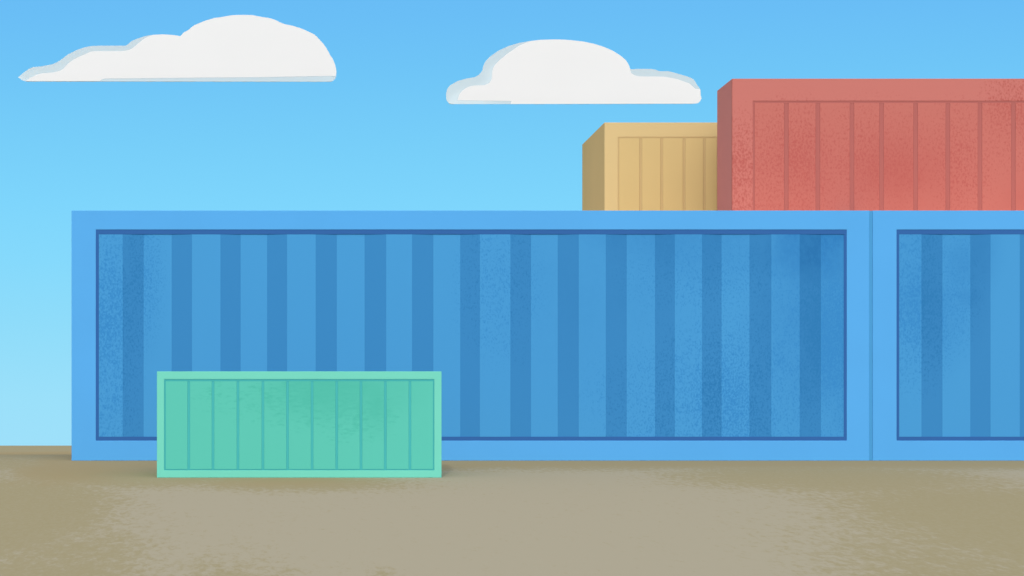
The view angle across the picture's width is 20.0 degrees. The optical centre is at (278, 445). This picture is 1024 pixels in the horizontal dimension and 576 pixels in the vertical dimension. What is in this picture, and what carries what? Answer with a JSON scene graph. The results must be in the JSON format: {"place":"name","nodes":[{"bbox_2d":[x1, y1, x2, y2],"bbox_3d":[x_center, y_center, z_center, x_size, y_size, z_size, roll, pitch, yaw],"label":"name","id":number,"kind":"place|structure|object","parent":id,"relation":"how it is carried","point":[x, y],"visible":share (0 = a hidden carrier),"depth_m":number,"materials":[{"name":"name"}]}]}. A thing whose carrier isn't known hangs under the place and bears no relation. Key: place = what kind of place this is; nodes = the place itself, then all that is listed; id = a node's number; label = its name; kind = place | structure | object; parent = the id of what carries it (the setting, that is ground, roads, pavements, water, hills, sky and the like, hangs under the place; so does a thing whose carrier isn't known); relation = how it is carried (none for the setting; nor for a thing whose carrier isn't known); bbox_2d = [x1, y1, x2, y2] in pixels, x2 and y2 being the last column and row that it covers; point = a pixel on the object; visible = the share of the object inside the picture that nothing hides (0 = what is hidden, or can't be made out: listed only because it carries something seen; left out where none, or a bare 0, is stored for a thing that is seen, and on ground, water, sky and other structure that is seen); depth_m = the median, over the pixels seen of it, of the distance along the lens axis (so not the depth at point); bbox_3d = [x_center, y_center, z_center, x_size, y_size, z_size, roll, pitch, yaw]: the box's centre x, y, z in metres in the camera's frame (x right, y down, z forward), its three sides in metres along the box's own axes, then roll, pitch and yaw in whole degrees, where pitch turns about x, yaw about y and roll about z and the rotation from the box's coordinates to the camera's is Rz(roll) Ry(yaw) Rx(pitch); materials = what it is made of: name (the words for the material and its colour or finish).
{"place":"outdoors","nodes":[
{"label":"outdoors","id":0,"kind":"place"},
{"bbox_2d":[18,15,336,81],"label":"cloud","id":1,"kind":"structure","parent":0,"point":[241,48],"depth_m":399.93,"materials":[{"name":"white"}]},
{"bbox_2d":[0,446,1023,575],"bbox_3d":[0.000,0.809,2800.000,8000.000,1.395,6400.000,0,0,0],"label":"ground","id":2,"kind":"structure","parent":0,"point":[62,513],"depth_m":21.23,"materials":[{"name":"beige sand"}]},
{"bbox_2d":[157,371,441,477],"bbox_3d":[0.188,-0.195,27.314,2.648,0.989,0.950,0,0,0],"label":"storage container","id":3,"kind":"object","parent":2,"relation":"on","point":[299,424],"visible":1,"depth_m":26.84,"materials":[{"name":"teal metal"}]},
{"bbox_2d":[72,211,868,460],"bbox_3d":[1.991,-1.143,32.900,8.297,2.601,5.800,0,0,0],"label":"shipping container","id":4,"kind":"object","parent":2,"relation":"on","point":[637,335],"visible":0.96,"depth_m":30.01,"materials":[{"name":"blue metal"}]},
{"bbox_2d":[582,122,716,210],"bbox_3d":[4.666,-3.075,34.318,1.860,1.263,2.436,0,0,0],"label":"shipping container","id":5,"kind":"object","parent":4,"relation":"on","point":[649,166],"visible":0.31,"depth_m":33.10,"materials":[{"name":"beige metal"}]},
{"bbox_2d":[869,211,1023,460],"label":"shipping container","id":6,"kind":"object","parent":2,"relation":"on","point":[946,335],"visible":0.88,"depth_m":30.01,"materials":[{"name":"blue metal"}]},
{"bbox_2d":[717,79,1023,210],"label":"shipping container","id":7,"kind":"object","parent":6,"relation":"on","point":[870,144],"visible":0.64,"depth_m":31.30,"materials":[{"name":"red metal"}]},
{"bbox_2d":[0,0,1023,445],"label":"sky","id":8,"kind":"structure","parent":0,"point":[385,134],"materials":[{"name":"blue"}]},
{"bbox_2d":[446,39,700,103],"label":"cloud","id":9,"kind":"structure","parent":0,"point":[554,71],"depth_m":399.93,"materials":[{"name":"white"}]}
]}

